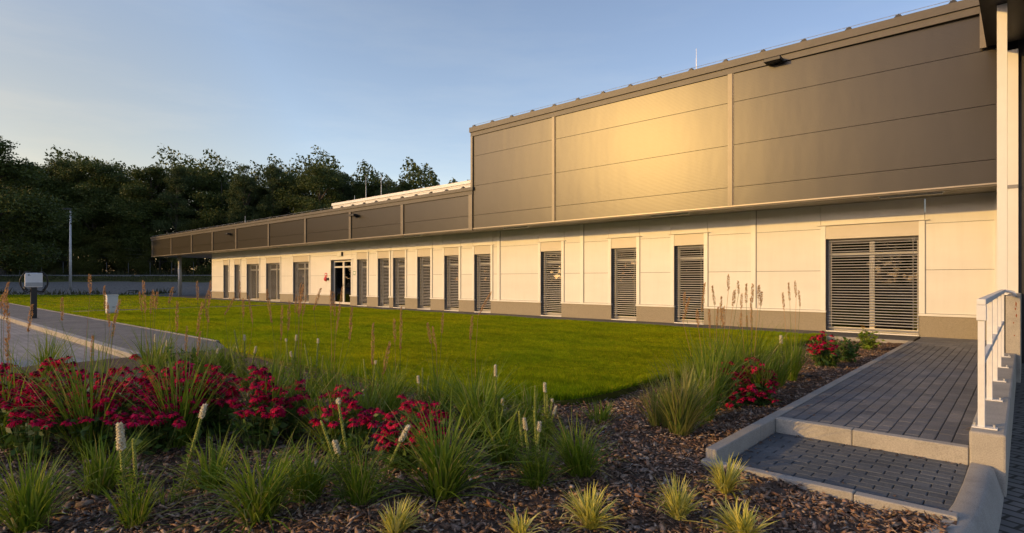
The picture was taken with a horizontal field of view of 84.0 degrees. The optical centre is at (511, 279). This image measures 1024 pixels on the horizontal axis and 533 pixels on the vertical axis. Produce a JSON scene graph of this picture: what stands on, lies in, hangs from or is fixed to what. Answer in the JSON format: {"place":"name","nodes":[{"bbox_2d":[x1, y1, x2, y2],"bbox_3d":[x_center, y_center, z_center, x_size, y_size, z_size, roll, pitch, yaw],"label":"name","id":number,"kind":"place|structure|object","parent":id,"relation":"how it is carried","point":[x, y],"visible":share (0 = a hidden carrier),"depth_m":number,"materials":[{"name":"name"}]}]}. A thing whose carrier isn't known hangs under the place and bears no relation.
{"place":"outdoors","nodes":[
{"label":"outdoors","id":0,"kind":"place"},
{"bbox_2d":[0,319,119,367],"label":"parking","id":1,"kind":"structure","parent":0,"point":[22,334],"depth_m":12.56,"materials":[{"name":"concrete"}]},
{"bbox_2d":[0,276,211,294],"bbox_3d":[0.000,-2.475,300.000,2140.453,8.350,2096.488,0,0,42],"label":"ground","id":2,"kind":"structure","parent":0,"point":[123,287],"depth_m":63.29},
{"bbox_2d":[0,165,76,272],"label":"forest tree","id":3,"kind":"object","parent":2,"relation":"on","point":[58,183],"visible":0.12,"depth_m":78.47,"materials":[{"name":"green plant"}]},
{"bbox_2d":[0,136,79,273],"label":"oak tree","id":4,"kind":"object","parent":2,"relation":"on","point":[34,219],"visible":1,"depth_m":47.21,"materials":[{"name":"green plant"}]},
{"bbox_2d":[20,157,89,269],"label":"forest tree","id":5,"kind":"object","parent":2,"relation":"on","point":[55,165],"visible":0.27,"depth_m":79.31,"materials":[{"name":"green plant"}]},
{"bbox_2d":[38,233,80,274],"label":"forest bush","id":6,"kind":"object","parent":2,"relation":"on","point":[52,265],"visible":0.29,"depth_m":79.25,"materials":[{"name":"green plant"}]},
{"bbox_2d":[0,314,141,357],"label":"kerb","id":7,"kind":"structure","parent":2,"relation":"on","point":[59,333],"depth_m":13.38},
{"bbox_2d":[31,158,129,267],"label":"forest tree","id":8,"kind":"object","parent":2,"relation":"on","point":[87,167],"visible":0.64,"depth_m":78.54,"materials":[{"name":"green plant"}]},
{"bbox_2d":[64,227,113,274],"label":"forest bush","id":9,"kind":"object","parent":2,"relation":"on","point":[81,262],"visible":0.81,"depth_m":78.24,"materials":[{"name":"green plant"}]},
{"bbox_2d":[0,268,211,294],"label":"weeds","id":10,"kind":"object","parent":2,"relation":"on","point":[108,273],"visible":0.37,"depth_m":74.63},
{"bbox_2d":[72,160,159,269],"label":"forest tree","id":11,"kind":"object","parent":2,"relation":"on","point":[122,179],"visible":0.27,"depth_m":80.09,"materials":[{"name":"green plant"}]},
{"bbox_2d":[100,165,190,266],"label":"forest tree","id":12,"kind":"object","parent":2,"relation":"on","point":[127,202],"visible":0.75,"depth_m":78.63,"materials":[{"name":"green plant"}]},
{"bbox_2d":[127,229,185,274],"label":"forest bush","id":13,"kind":"object","parent":2,"relation":"on","point":[141,266],"visible":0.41,"depth_m":79.13,"materials":[{"name":"green plant"}]},
{"bbox_2d":[146,164,198,274],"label":"forest tree","id":14,"kind":"object","parent":2,"relation":"on","point":[175,177],"visible":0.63,"depth_m":79.42,"materials":[{"name":"green plant"}]},
{"bbox_2d":[166,218,212,274],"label":"forest bush","id":15,"kind":"object","parent":2,"relation":"on","point":[187,262],"visible":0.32,"depth_m":78.90,"materials":[{"name":"green plant"}]},
{"bbox_2d":[154,167,231,267],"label":"forest tree","id":16,"kind":"object","parent":2,"relation":"on","point":[204,180],"visible":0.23,"depth_m":82.81,"materials":[{"name":"green plant"}]},
{"bbox_2d":[186,183,253,260],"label":"forest tree","id":17,"kind":"object","parent":2,"relation":"on","point":[214,217],"visible":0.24,"depth_m":80.88,"materials":[{"name":"green plant"}]},
{"bbox_2d":[9,144,467,272],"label":"forest","id":18,"kind":"object","parent":2,"relation":"on","point":[422,174],"visible":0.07,"depth_m":85.91,"materials":[{"name":"green plant"}]},
{"bbox_2d":[223,163,261,223],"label":"forest tree","id":19,"kind":"object","parent":2,"relation":"on","point":[241,185],"visible":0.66,"depth_m":80.05,"materials":[{"name":"green plant"}]},
{"bbox_2d":[254,162,292,218],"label":"forest tree","id":20,"kind":"object","parent":2,"relation":"on","point":[273,173],"visible":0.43,"depth_m":81.24,"materials":[{"name":"green plant"}]},
{"bbox_2d":[258,172,325,217],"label":"forest tree","id":21,"kind":"object","parent":2,"relation":"on","point":[288,181],"visible":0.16,"depth_m":81.80,"materials":[{"name":"green plant"}]},
{"bbox_2d":[279,162,349,213],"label":"forest tree","id":22,"kind":"object","parent":2,"relation":"on","point":[321,180],"visible":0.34,"depth_m":78.37,"materials":[{"name":"green plant"}]},
{"bbox_2d":[150,0,1023,362],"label":"office building","id":23,"kind":"structure","parent":2,"relation":"on","point":[800,160],"depth_m":16.07,"materials":[{"name":"grey metal"}]},
{"bbox_2d":[246,258,260,299],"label":"window","id":24,"kind":"structure","parent":23,"relation":"in","point":[252,264],"depth_m":38.45,"materials":[{"name":"grey glass"}]},
{"bbox_2d":[265,257,280,301],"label":"window","id":25,"kind":"structure","parent":23,"relation":"in","point":[272,265],"depth_m":36.45,"materials":[{"name":"grey glass"}]},
{"bbox_2d":[292,255,309,302],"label":"window","id":26,"kind":"structure","parent":23,"relation":"in","point":[300,264],"depth_m":34.03,"materials":[{"name":"grey glass"}]},
{"bbox_2d":[334,260,350,304],"bbox_3d":[-9.127,0.130,30.891,2.012,2.380,0.090,0,0,42],"label":"door","id":27,"kind":"structure","parent":23,"relation":"in","point":[342,269],"depth_m":30.94,"materials":[{"name":"black glass"}]},
{"bbox_2d":[354,252,368,305],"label":"window","id":28,"kind":"structure","parent":23,"relation":"in","point":[362,259],"depth_m":29.70,"materials":[{"name":"grey glass"}]},
{"bbox_2d":[375,250,390,307],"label":"window","id":29,"kind":"structure","parent":23,"relation":"in","point":[383,258],"depth_m":28.44,"materials":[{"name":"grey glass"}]},
{"bbox_2d":[390,249,407,307],"bbox_3d":[-5.331,-0.044,27.379,1.336,2.788,0.385,0,0,42],"label":"window","id":30,"kind":"structure","parent":23,"relation":"in","point":[399,257],"depth_m":27.61,"materials":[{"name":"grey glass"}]},
{"bbox_2d":[416,248,432,309],"bbox_3d":[-3.948,-0.044,26.132,1.335,2.788,0.385,0,0,42],"label":"window","id":31,"kind":"structure","parent":23,"relation":"in","point":[424,256],"depth_m":26.31,"materials":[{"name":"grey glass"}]},
{"bbox_2d":[440,246,461,310],"bbox_3d":[-2.552,-0.044,24.874,1.330,2.788,0.385,0,0,42],"label":"window","id":32,"kind":"structure","parent":23,"relation":"in","point":[451,257],"depth_m":25.08,"materials":[{"name":"grey glass"}]},
{"bbox_2d":[472,244,493,312],"bbox_3d":[-1.140,-0.044,23.601,1.349,2.788,0.385,0,0,42],"label":"window","id":33,"kind":"structure","parent":23,"relation":"in","point":[482,256],"depth_m":23.78,"materials":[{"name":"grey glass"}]},
{"bbox_2d":[538,240,565,316],"bbox_3d":[1.527,-0.044,21.197,1.366,2.788,0.385,0,0,42],"label":"window","id":34,"kind":"structure","parent":23,"relation":"in","point":[545,249],"depth_m":21.36,"materials":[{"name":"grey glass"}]},
{"bbox_2d":[608,236,639,320],"bbox_3d":[3.818,-0.044,19.132,1.358,2.788,0.385,0,0,42],"label":"window","id":35,"kind":"structure","parent":23,"relation":"in","point":[631,243],"depth_m":19.23,"materials":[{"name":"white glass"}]},
{"bbox_2d":[667,232,709,324],"bbox_3d":[5.522,-0.044,17.597,1.355,2.788,0.385,0,0,42],"label":"window","id":36,"kind":"structure","parent":23,"relation":"in","point":[682,241],"depth_m":17.69,"materials":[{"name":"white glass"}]},
{"bbox_2d":[818,219,928,335],"bbox_3d":[9.081,-0.044,14.388,2.401,2.788,0.385,0,0,42],"label":"window","id":37,"kind":"structure","parent":23,"relation":"in","point":[892,231],"depth_m":14.37,"materials":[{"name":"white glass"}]},
{"bbox_2d":[706,336,914,461],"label":"kerb","id":38,"kind":"structure","parent":2,"relation":"on","point":[741,441],"depth_m":5.35,"materials":[{"name":"concrete"}]},
{"bbox_2d":[701,458,958,520],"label":"kerb","id":39,"kind":"structure","parent":2,"relation":"on","point":[877,502],"depth_m":3.80,"materials":[{"name":"concrete"}]},
{"bbox_2d":[776,416,968,464],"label":"kerb","id":40,"kind":"structure","parent":2,"relation":"on","point":[932,449],"depth_m":4.98,"materials":[{"name":"concrete"}]},
{"bbox_2d":[924,462,1003,532],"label":"kerb","id":41,"kind":"structure","parent":2,"relation":"on","point":[977,506],"depth_m":3.79,"materials":[{"name":"concrete"}]},
{"bbox_2d":[0,302,223,356],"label":"pavement","id":42,"kind":"structure","parent":0,"point":[98,329],"depth_m":15.19,"materials":[{"name":"concrete"}]},
{"bbox_2d":[19,271,47,318],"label":"charging point","id":43,"kind":"structure","parent":42,"relation":"on","point":[33,281],"depth_m":19.96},
{"bbox_2d":[0,294,826,406],"bbox_3d":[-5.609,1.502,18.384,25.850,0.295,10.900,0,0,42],"label":"lawn","id":44,"kind":"structure","parent":0,"point":[612,395],"depth_m":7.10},
{"bbox_2d":[0,339,956,532],"bbox_3d":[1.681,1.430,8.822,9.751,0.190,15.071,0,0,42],"label":"bark mulch","id":45,"kind":"object","parent":0,"point":[83,503],"visible":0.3,"depth_m":3.80,"materials":[{"name":"wood"}]},
{"bbox_2d":[0,362,37,449],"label":"coneflower","id":46,"kind":"object","parent":45,"relation":"on","point":[9,377],"visible":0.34,"depth_m":4.82,"materials":[{"name":"red plant"}]},
{"bbox_2d":[0,378,63,462],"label":"coneflower","id":47,"kind":"object","parent":45,"relation":"on","point":[26,434],"visible":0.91,"depth_m":4.48,"materials":[{"name":"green plant"}]},
{"bbox_2d":[0,332,79,449],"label":"grass clump","id":48,"kind":"object","parent":45,"relation":"on","point":[5,414],"visible":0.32,"depth_m":4.75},
{"bbox_2d":[20,323,91,377],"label":"grass clump","id":49,"kind":"object","parent":45,"relation":"on","point":[42,359],"visible":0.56,"depth_m":8.35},
{"bbox_2d":[0,429,114,532],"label":"grass clump","id":50,"kind":"object","parent":45,"relation":"on","point":[35,502],"visible":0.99,"depth_m":3.27,"materials":[{"name":"plant"}]},
{"bbox_2d":[26,356,88,435],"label":"coneflower","id":51,"kind":"object","parent":45,"relation":"on","point":[35,374],"visible":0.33,"depth_m":5.30,"materials":[{"name":"red plant"}]},
{"bbox_2d":[0,320,154,460],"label":"grass clump","id":52,"kind":"object","parent":45,"relation":"on","point":[85,409],"visible":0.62,"depth_m":4.50,"materials":[{"name":"plant"}]},
{"bbox_2d":[60,371,125,458],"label":"coneflower","id":53,"kind":"object","parent":45,"relation":"on","point":[108,421],"visible":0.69,"depth_m":4.55,"materials":[{"name":"red plant"}]},
{"bbox_2d":[45,421,162,495],"bbox_3d":[-2.735,1.204,3.812,0.843,0.475,0.811,0,0,42],"label":"grass clump","id":54,"kind":"object","parent":45,"relation":"on","point":[108,481],"visible":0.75,"depth_m":3.81,"materials":[{"name":"plant"}]},
{"bbox_2d":[81,421,175,532],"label":"blazing star","id":55,"kind":"object","parent":45,"relation":"on","point":[132,513],"visible":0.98,"depth_m":3.28,"materials":[{"name":"green plant"}]},
{"bbox_2d":[103,354,157,435],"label":"coneflower","id":56,"kind":"object","parent":45,"relation":"on","point":[133,378],"visible":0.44,"depth_m":5.31,"materials":[{"name":"red plant"}]},
{"bbox_2d":[99,318,192,373],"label":"grass clump","id":57,"kind":"object","parent":45,"relation":"on","point":[161,357],"visible":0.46,"depth_m":8.16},
{"bbox_2d":[114,379,186,456],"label":"coneflower","id":58,"kind":"object","parent":45,"relation":"on","point":[143,420],"visible":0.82,"depth_m":4.60,"materials":[{"name":"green plant"}]},
{"bbox_2d":[76,333,254,448],"bbox_3d":[-2.793,0.928,4.858,1.172,1.025,1.461,0,0,16],"label":"grass clump","id":59,"kind":"object","parent":45,"relation":"on","point":[185,400],"visible":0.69,"depth_m":4.73,"materials":[{"name":"plant"}]},
{"bbox_2d":[138,359,210,441],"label":"coneflower","id":60,"kind":"object","parent":45,"relation":"on","point":[197,409],"visible":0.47,"depth_m":4.92,"materials":[{"name":"red plant"}]},
{"bbox_2d":[153,404,207,506],"bbox_3d":[-2.134,1.109,3.608,0.335,0.664,0.315,0,0,42],"label":"blazing star","id":61,"kind":"object","parent":45,"relation":"on","point":[200,417],"visible":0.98,"depth_m":3.58,"materials":[{"name":"green plant"}]},
{"bbox_2d":[175,280,215,377],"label":"reed clump","id":62,"kind":"object","parent":45,"relation":"on","point":[202,345],"visible":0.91,"depth_m":7.60,"materials":[{"name":"brown plant"}]},
{"bbox_2d":[149,425,263,495],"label":"grass clump","id":63,"kind":"object","parent":45,"relation":"on","point":[219,462],"visible":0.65,"depth_m":3.84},
{"bbox_2d":[191,363,243,438],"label":"coneflower","id":64,"kind":"object","parent":45,"relation":"on","point":[217,417],"visible":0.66,"depth_m":5.12,"materials":[{"name":"red plant"}]},
{"bbox_2d":[196,334,251,374],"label":"grass clump","id":65,"kind":"object","parent":45,"relation":"on","point":[227,363],"visible":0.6,"depth_m":8.59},
{"bbox_2d":[143,427,350,532],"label":"grass clump","id":66,"kind":"object","parent":45,"relation":"on","point":[265,501],"visible":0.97,"depth_m":3.34,"materials":[{"name":"plant"}]},
{"bbox_2d":[223,364,292,451],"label":"coneflower","id":67,"kind":"object","parent":45,"relation":"on","point":[274,412],"visible":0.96,"depth_m":4.81,"materials":[{"name":"green plant"}]},
{"bbox_2d":[207,343,328,438],"bbox_3d":[-2.183,1.008,5.081,1.309,0.865,1.266,0,0,42],"label":"grass clump","id":68,"kind":"object","parent":45,"relation":"on","point":[275,375],"visible":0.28,"depth_m":5.02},
{"bbox_2d":[268,378,313,440],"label":"coneflower","id":69,"kind":"object","parent":45,"relation":"on","point":[302,410],"visible":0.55,"depth_m":5.11,"materials":[{"name":"green plant"}]},
{"bbox_2d":[239,351,347,427],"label":"grass clump","id":70,"kind":"object","parent":45,"relation":"on","point":[308,391],"visible":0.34,"depth_m":5.54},
{"bbox_2d":[262,431,356,502],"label":"grass clump","id":71,"kind":"object","parent":45,"relation":"on","point":[317,492],"visible":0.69,"depth_m":3.66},
{"bbox_2d":[279,370,376,450],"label":"grass clump","id":72,"kind":"object","parent":45,"relation":"on","point":[331,416],"visible":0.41,"depth_m":4.70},
{"bbox_2d":[305,286,352,380],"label":"reed clump","id":73,"kind":"object","parent":45,"relation":"on","point":[339,307],"visible":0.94,"depth_m":7.30,"materials":[{"name":"green plant"}]},
{"bbox_2d":[307,357,363,398],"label":"grass clump","id":74,"kind":"object","parent":45,"relation":"on","point":[329,380],"visible":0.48,"depth_m":6.77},
{"bbox_2d":[308,384,380,456],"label":"coneflower","id":75,"kind":"object","parent":45,"relation":"on","point":[352,423],"visible":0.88,"depth_m":4.61,"materials":[{"name":"red plant"}]},
{"bbox_2d":[300,356,396,434],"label":"grass clump","id":76,"kind":"object","parent":45,"relation":"on","point":[366,405],"visible":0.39,"depth_m":5.25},
{"bbox_2d":[291,398,424,523],"bbox_3d":[-0.998,1.139,3.586,0.778,0.799,0.857,0,0,42],"label":"blazing star","id":77,"kind":"object","parent":45,"relation":"on","point":[356,492],"visible":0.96,"depth_m":3.60,"materials":[{"name":"green plant"}]},
{"bbox_2d":[362,496,431,532],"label":"yellow sedge","id":78,"kind":"object","parent":45,"relation":"on","point":[397,523],"visible":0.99,"depth_m":3.20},
{"bbox_2d":[365,365,435,421],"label":"grass clump","id":79,"kind":"object","parent":45,"relation":"on","point":[392,401],"visible":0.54,"depth_m":5.70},
{"bbox_2d":[369,394,448,470],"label":"coneflower","id":80,"kind":"object","parent":45,"relation":"on","point":[387,424],"visible":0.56,"depth_m":4.32,"materials":[{"name":"red plant"}]},
{"bbox_2d":[398,365,473,413],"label":"grass clump","id":81,"kind":"object","parent":45,"relation":"on","point":[431,396],"visible":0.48,"depth_m":5.96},
{"bbox_2d":[346,388,546,520],"bbox_3d":[-0.459,1.152,3.869,1.422,0.938,1.403,0,0,-15],"label":"grass clump","id":82,"kind":"object","parent":45,"relation":"on","point":[439,465],"visible":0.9,"depth_m":3.72,"materials":[{"name":"plant"}]},
{"bbox_2d":[377,352,559,458],"bbox_3d":[-0.306,1.106,5.037,1.517,0.926,1.631,0,0,42],"label":"grass clump","id":83,"kind":"object","parent":45,"relation":"on","point":[467,410],"visible":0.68,"depth_m":4.99,"materials":[{"name":"plant"}]},
{"bbox_2d":[458,400,554,465],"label":"grass clump","id":84,"kind":"object","parent":45,"relation":"on","point":[502,457],"visible":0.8,"depth_m":4.43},
{"bbox_2d":[499,504,547,532],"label":"yellow sedge","id":85,"kind":"object","parent":45,"relation":"on","point":[521,527],"visible":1,"depth_m":3.19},
{"bbox_2d":[500,384,561,427],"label":"grass clump","id":86,"kind":"object","parent":45,"relation":"on","point":[529,403],"visible":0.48,"depth_m":5.51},
{"bbox_2d":[499,410,573,489],"bbox_3d":[0.168,1.185,3.918,0.608,0.593,0.589,0,0,42],"label":"blazing star","id":87,"kind":"object","parent":45,"relation":"on","point":[532,468],"visible":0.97,"depth_m":3.88,"materials":[{"name":"green plant"}]},
{"bbox_2d":[518,382,560,449],"bbox_3d":[0.246,1.183,4.875,0.526,0.643,0.485,0,0,-23],"label":"blazing star","id":88,"kind":"object","parent":45,"relation":"on","point":[548,417],"visible":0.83,"depth_m":4.85,"materials":[{"name":"green plant"}]},
{"bbox_2d":[527,409,627,485],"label":"grass clump","id":89,"kind":"object","parent":45,"relation":"on","point":[580,462],"visible":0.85,"depth_m":4.10,"materials":[{"name":"plant"}]},
{"bbox_2d":[552,482,625,532],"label":"yellow sedge","id":90,"kind":"object","parent":45,"relation":"on","point":[588,515],"visible":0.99,"depth_m":3.30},
{"bbox_2d":[618,371,687,427],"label":"grass clump","id":91,"kind":"object","parent":45,"relation":"on","point":[654,420],"visible":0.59,"depth_m":5.37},
{"bbox_2d":[642,470,715,525],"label":"yellow sedge","id":92,"kind":"object","parent":45,"relation":"on","point":[679,505],"visible":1,"depth_m":3.43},
{"bbox_2d":[621,358,750,436],"bbox_3d":[1.560,1.052,5.162,1.274,0.777,0.905,0,0,17],"label":"grass clump","id":93,"kind":"object","parent":45,"relation":"on","point":[680,413],"visible":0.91,"depth_m":5.12,"materials":[{"name":"plant"}]},
{"bbox_2d":[652,332,768,421],"bbox_3d":[2.091,0.945,5.840,1.194,0.991,1.750,0,0,31],"label":"grass clump","id":94,"kind":"object","parent":45,"relation":"on","point":[716,392],"visible":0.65,"depth_m":5.81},
{"bbox_2d":[679,274,761,387],"bbox_3d":[2.385,0.682,6.697,0.955,1.517,1.189,0,0,6],"label":"reed clump","id":95,"kind":"object","parent":45,"relation":"on","point":[721,311],"visible":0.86,"depth_m":6.70,"materials":[{"name":"green plant"}]},
{"bbox_2d":[697,452,753,507],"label":"yellow sedge","id":96,"kind":"object","parent":45,"relation":"on","point":[725,484],"visible":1,"depth_m":3.83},
{"bbox_2d":[680,328,780,395],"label":"grass clump","id":97,"kind":"object","parent":45,"relation":"on","point":[733,360],"visible":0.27,"depth_m":6.86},
{"bbox_2d":[717,360,746,410],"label":"coneflower","id":98,"kind":"object","parent":45,"relation":"on","point":[729,399],"visible":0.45,"depth_m":6.43,"materials":[{"name":"green plant"}]},
{"bbox_2d":[696,497,778,532],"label":"yellow sedge","id":99,"kind":"object","parent":45,"relation":"on","point":[738,523],"visible":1,"depth_m":3.17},
{"bbox_2d":[709,322,796,374],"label":"grass clump","id":100,"kind":"object","parent":45,"relation":"on","point":[760,349],"visible":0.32,"depth_m":7.36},
{"bbox_2d":[728,284,782,383],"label":"reed clump","id":101,"kind":"object","parent":45,"relation":"on","point":[752,298],"visible":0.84,"depth_m":7.14,"materials":[{"name":"green plant"}]},
{"bbox_2d":[731,356,781,405],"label":"coneflower","id":102,"kind":"object","parent":45,"relation":"on","point":[760,396],"visible":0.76,"depth_m":6.50,"materials":[{"name":"red plant"}]},
{"bbox_2d":[729,345,790,396],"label":"grass clump","id":103,"kind":"object","parent":45,"relation":"on","point":[766,377],"visible":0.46,"depth_m":6.55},
{"bbox_2d":[753,335,805,386],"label":"grass clump","id":104,"kind":"object","parent":45,"relation":"on","point":[781,378],"visible":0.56,"depth_m":7.60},
{"bbox_2d":[773,329,824,380],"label":"grass clump","id":105,"kind":"object","parent":45,"relation":"on","point":[794,374],"visible":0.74,"depth_m":8.10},
{"bbox_2d":[806,330,838,366],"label":"coneflower","id":106,"kind":"object","parent":45,"relation":"on","point":[816,357],"visible":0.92,"depth_m":9.31,"materials":[{"name":"red plant"}]},
{"bbox_2d":[829,337,865,362],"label":"leafy perennial","id":107,"kind":"object","parent":45,"relation":"on","point":[848,352],"visible":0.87,"depth_m":9.84,"materials":[{"name":"green plant"}]},
{"bbox_2d":[0,0,960,274],"label":"sky","id":108,"kind":"structure","parent":0,"point":[382,83],"materials":[{"name":"blue"}]},
{"bbox_2d":[149,295,919,340],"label":"path","id":109,"kind":"structure","parent":0,"point":[884,336],"depth_m":18.03,"materials":[{"name":"concrete"}]},
{"bbox_2d":[731,432,968,510],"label":"walkway","id":110,"kind":"structure","parent":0,"point":[827,462],"depth_m":4.47,"materials":[{"name":"concrete"}]},
{"bbox_2d":[781,337,986,444],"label":"walkway","id":111,"kind":"structure","parent":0,"point":[901,381],"depth_m":6.60,"materials":[{"name":"concrete"}]},
{"bbox_2d":[998,363,1023,532],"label":"driveway","id":112,"kind":"structure","parent":0,"point":[1012,518],"depth_m":4.86,"materials":[{"name":"concrete"}]},
{"bbox_2d":[969,293,1020,496],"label":"retaining wall","id":113,"kind":"structure","parent":112,"relation":"on","point":[991,448],"depth_m":5.27,"materials":[{"name":"concrete"}]},
{"bbox_2d":[972,289,1016,430],"bbox_3d":[6.012,0.679,6.978,0.231,1.048,6.487,0,0,42],"label":"handrail","id":114,"kind":"object","parent":113,"relation":"on","point":[991,312],"visible":1,"depth_m":5.68,"materials":[{"name":"metal"}]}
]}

